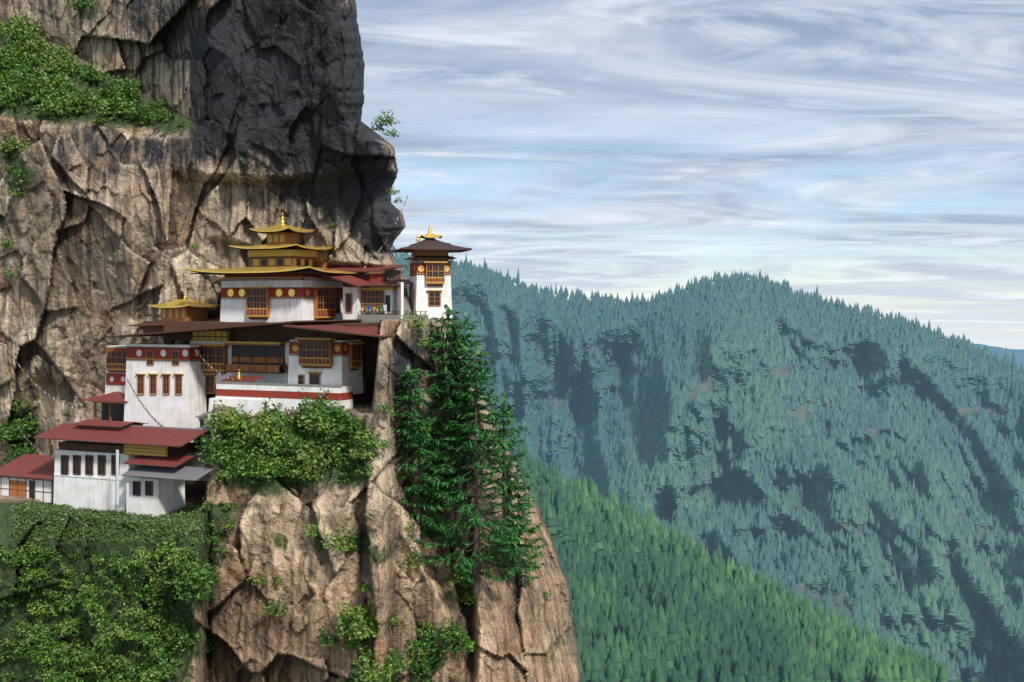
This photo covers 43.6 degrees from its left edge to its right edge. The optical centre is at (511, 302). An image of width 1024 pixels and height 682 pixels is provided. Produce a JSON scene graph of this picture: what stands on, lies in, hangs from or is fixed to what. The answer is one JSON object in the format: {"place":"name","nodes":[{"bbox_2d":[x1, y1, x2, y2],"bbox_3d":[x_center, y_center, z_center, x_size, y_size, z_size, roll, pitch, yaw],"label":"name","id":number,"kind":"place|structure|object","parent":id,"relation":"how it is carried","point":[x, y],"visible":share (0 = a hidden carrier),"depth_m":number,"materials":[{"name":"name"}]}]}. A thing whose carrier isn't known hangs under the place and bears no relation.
{"place":"outdoors","nodes":[
{"label":"outdoors","id":0,"kind":"place"},
{"bbox_2d":[0,0,580,681],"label":"cliff","id":1,"kind":"structure","parent":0,"point":[104,224],"depth_m":205.94,"materials":[{"name":"brown stone"}]},
{"bbox_2d":[0,454,54,502],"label":"house","id":2,"kind":"structure","parent":1,"relation":"on","point":[31,476],"depth_m":198.79,"materials":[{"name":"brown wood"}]},
{"bbox_2d":[79,387,127,420],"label":"pavilion","id":3,"kind":"structure","parent":1,"relation":"on","point":[112,405],"depth_m":206.70,"materials":[{"name":"red"}]},
{"bbox_2d":[11,502,204,543],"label":"hedge","id":4,"kind":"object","parent":1,"relation":"on","point":[114,531],"depth_m":182.22,"materials":[{"name":"green plant"}]},
{"bbox_2d":[105,345,126,393],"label":"temple wing","id":5,"kind":"structure","parent":1,"relation":"on","point":[115,377],"depth_m":207.51,"materials":[{"name":"white paint"}]},
{"bbox_2d":[33,419,214,516],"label":"house","id":6,"kind":"structure","parent":1,"relation":"on","point":[153,474],"depth_m":188.44,"materials":[{"name":"white paint"}]},
{"bbox_2d":[124,343,208,452],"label":"monastery building","id":7,"kind":"structure","parent":1,"relation":"on","point":[167,382],"depth_m":199.84,"materials":[{"name":"white paint"}]},
{"bbox_2d":[177,412,210,480],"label":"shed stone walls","id":8,"kind":"structure","parent":1,"relation":"on","point":[193,462],"depth_m":190.23,"materials":[{"name":"grey stone"}]},
{"bbox_2d":[12,196,440,456],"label":"prayer flag strings","id":9,"kind":"object","parent":1,"relation":"on","point":[381,308],"visible":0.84,"depth_m":198.65},
{"bbox_2d":[101,294,395,419],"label":"temple","id":10,"kind":"structure","parent":1,"relation":"on","point":[283,363],"depth_m":192.04,"materials":[{"name":"white paint"}]},
{"bbox_2d":[184,212,358,321],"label":"temple","id":11,"kind":"structure","parent":1,"relation":"on","point":[275,286],"depth_m":203.93,"materials":[{"name":"white paint"}]},
{"bbox_2d":[0,0,551,681],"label":"cliff shrubs","id":12,"kind":"object","parent":1,"relation":"on","point":[318,418],"visible":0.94,"depth_m":180.64,"materials":[{"name":"green plant"}]},
{"bbox_2d":[115,324,445,514],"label":"prayer flags","id":13,"kind":"object","parent":1,"relation":"on","point":[117,483],"visible":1,"depth_m":183.12},
{"bbox_2d":[304,265,427,322],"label":"temple building","id":14,"kind":"structure","parent":1,"relation":"on","point":[365,286],"depth_m":201.54,"materials":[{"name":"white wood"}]},
{"bbox_2d":[389,226,471,318],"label":"tower","id":15,"kind":"structure","parent":1,"relation":"on","point":[430,279],"depth_m":196.48,"materials":[{"name":"white paint"}]},
{"bbox_2d":[393,311,542,593],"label":"pine trunks and limbs","id":16,"kind":"object","parent":1,"relation":"on","point":[476,532],"visible":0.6,"depth_m":179.01,"materials":[{"name":"green plant"}]},
{"bbox_2d":[392,304,549,583],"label":"conifer trees","id":17,"kind":"object","parent":16,"relation":"attached to","point":[469,508],"visible":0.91,"depth_m":179.52,"materials":[{"name":"green plant"}]},
{"bbox_2d":[355,0,1023,348],"label":"sky","id":18,"kind":"structure","parent":0,"point":[869,152],"materials":[{"name":"blue"}]},
{"bbox_2d":[452,268,1023,681],"bbox_3d":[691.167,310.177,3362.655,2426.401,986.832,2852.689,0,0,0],"label":"mountain terrain","id":19,"kind":"structure","parent":0,"point":[706,384],"depth_m":3171.77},
{"bbox_2d":[390,245,1023,681],"bbox_3d":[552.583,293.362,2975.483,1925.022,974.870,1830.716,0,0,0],"label":"forest trees","id":20,"kind":"object","parent":19,"relation":"on","point":[730,511],"visible":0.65,"depth_m":3164.72,"materials":[{"name":"green plant"}]},
{"bbox_2d":[399,257,1018,672],"bbox_3d":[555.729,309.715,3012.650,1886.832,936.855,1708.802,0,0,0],"label":"forest snags","id":21,"kind":"object","parent":19,"relation":"on","point":[783,451],"visible":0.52,"depth_m":3070.84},
{"bbox_2d":[395,255,1023,681],"bbox_3d":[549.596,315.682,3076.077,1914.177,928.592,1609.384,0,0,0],"label":"forest broadleaf","id":22,"kind":"object","parent":19,"relation":"on","point":[863,563],"visible":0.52,"depth_m":3213.07,"materials":[{"name":"green plant"}]},
{"bbox_2d":[971,343,1023,352],"bbox_3d":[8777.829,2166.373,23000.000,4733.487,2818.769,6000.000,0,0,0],"label":"distant ridge","id":23,"kind":"structure","parent":0,"point":[981,346],"depth_m":25963.86,"materials":[{"name":"blue"}]},
{"bbox_2d":[981,349,1023,369],"bbox_3d":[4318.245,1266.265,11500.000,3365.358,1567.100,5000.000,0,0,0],"label":"distant ridge","id":24,"kind":"structure","parent":0,"point":[1019,358],"depth_m":13859.53,"materials":[{"name":"blue"}]},
{"bbox_3d":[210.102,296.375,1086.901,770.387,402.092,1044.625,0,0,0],"label":"slope terrain","id":25,"kind":"structure","parent":0,"visible":0},
{"bbox_2d":[504,436,947,681],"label":"forest trees","id":26,"kind":"object","parent":25,"relation":"on","point":[790,637],"visible":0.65,"depth_m":874.83,"materials":[{"name":"green plant"}]},
{"bbox_2d":[525,474,976,681],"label":"forest broadleaf","id":27,"kind":"object","parent":25,"relation":"on","point":[612,677],"visible":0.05,"depth_m":837.54,"materials":[{"name":"green plant"}]}
]}

